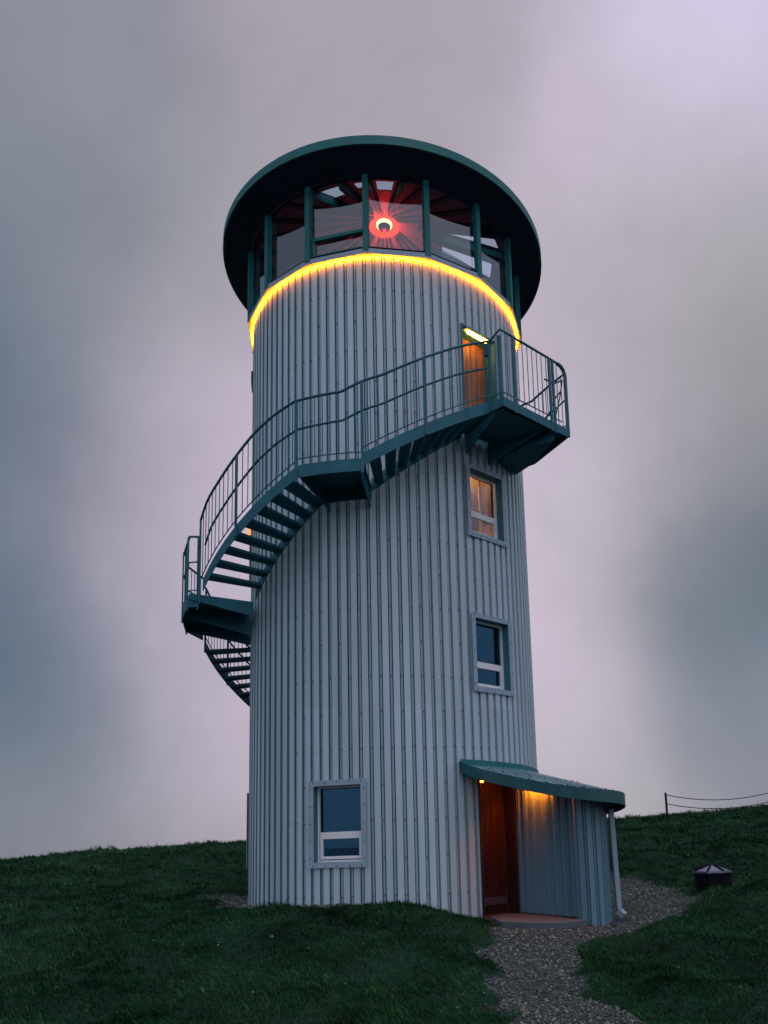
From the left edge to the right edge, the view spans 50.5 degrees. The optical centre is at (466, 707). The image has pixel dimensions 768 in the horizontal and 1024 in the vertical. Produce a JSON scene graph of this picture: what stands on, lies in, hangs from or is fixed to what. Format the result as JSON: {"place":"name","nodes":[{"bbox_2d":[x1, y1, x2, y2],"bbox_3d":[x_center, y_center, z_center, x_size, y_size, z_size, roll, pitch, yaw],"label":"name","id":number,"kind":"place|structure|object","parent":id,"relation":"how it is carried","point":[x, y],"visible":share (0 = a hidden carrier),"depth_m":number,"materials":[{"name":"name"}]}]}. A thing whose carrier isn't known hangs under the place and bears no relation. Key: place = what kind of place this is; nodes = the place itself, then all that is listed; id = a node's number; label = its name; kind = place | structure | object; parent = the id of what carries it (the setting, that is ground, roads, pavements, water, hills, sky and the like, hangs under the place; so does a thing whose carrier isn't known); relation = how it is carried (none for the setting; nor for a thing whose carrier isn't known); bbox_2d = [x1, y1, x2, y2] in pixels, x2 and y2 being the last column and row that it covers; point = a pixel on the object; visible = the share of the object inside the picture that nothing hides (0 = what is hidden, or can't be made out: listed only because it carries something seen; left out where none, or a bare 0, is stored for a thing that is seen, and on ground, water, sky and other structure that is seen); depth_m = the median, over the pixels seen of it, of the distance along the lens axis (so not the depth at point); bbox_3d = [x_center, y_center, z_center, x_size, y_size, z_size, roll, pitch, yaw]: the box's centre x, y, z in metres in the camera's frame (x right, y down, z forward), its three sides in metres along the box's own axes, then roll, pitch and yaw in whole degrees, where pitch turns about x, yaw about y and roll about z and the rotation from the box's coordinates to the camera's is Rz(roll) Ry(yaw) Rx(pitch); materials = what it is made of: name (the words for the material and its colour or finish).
{"place":"outdoors","nodes":[
{"label":"outdoors","id":0,"kind":"place"},
{"bbox_2d":[0,803,767,1023],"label":"ground","id":1,"kind":"structure","parent":0,"point":[390,961],"depth_m":9.22,"materials":[{"name":"green plant"}]},
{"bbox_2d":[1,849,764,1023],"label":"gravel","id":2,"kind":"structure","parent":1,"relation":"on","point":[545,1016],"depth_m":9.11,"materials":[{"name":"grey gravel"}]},
{"bbox_2d":[181,135,626,928],"bbox_3d":[-1.672,-3.163,15.553,7.232,14.680,7.667,-1,-10,-5],"label":"lighthouse","id":3,"kind":"object","parent":1,"relation":"on","point":[379,621],"visible":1,"depth_m":13.31,"materials":[{"name":"paint"}]},
{"bbox_2d":[318,785,360,862],"bbox_3d":[-1.930,1.800,12.477,0.787,1.164,0.062,-5,-10,15],"label":"window frame","id":4,"kind":"structure","parent":3,"relation":"in","point":[346,834],"depth_m":12.45,"materials":[{"name":"white wood"}]},
{"bbox_2d":[463,339,485,407],"bbox_3d":[0.039,-5.569,14.422,0.805,2.110,0.057,7,-13,-43],"label":"door","id":5,"kind":"structure","parent":3,"relation":"in","point":[466,349],"depth_m":14.56,"materials":[{"name":"orange wood"}]},
{"bbox_2d":[470,473,497,538],"bbox_3d":[0.239,-3.445,13.966,0.787,1.144,0.062,7,-13,-43],"label":"window frame","id":6,"kind":"structure","parent":3,"relation":"in","point":[493,521],"depth_m":14.11,"materials":[{"name":"white wood"}]},
{"bbox_2d":[476,621,504,689],"bbox_3d":[0.331,-0.848,13.532,0.787,1.154,0.062,7,-13,-43],"label":"window frame","id":7,"kind":"structure","parent":3,"relation":"in","point":[480,665],"depth_m":13.66,"materials":[{"name":"white wood"}]},
{"bbox_2d":[480,780,506,914],"bbox_3d":[0.340,2.286,13.074,0.761,2.200,0.057,7,-13,-43],"label":"door","id":8,"kind":"structure","parent":3,"relation":"in","point":[491,793],"depth_m":13.14,"materials":[{"name":"red wood"}]},
{"bbox_2d":[692,864,732,891],"bbox_3d":[4.278,3.017,14.018,0.655,0.584,0.655,-3,-10,6],"label":"well cap","id":9,"kind":"object","parent":1,"relation":"on","point":[708,874],"visible":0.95,"depth_m":13.82,"materials":[{"name":"black plastic"}]},
{"bbox_2d":[664,793,767,827],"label":"wire fence","id":10,"kind":"object","parent":1,"relation":"on","point":[666,808],"visible":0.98,"depth_m":26.97,"materials":[{"name":"black"}]},
{"bbox_2d":[0,0,767,859],"label":"sky","id":11,"kind":"structure","parent":0,"point":[631,135],"materials":[{"name":"grey"}]}
]}

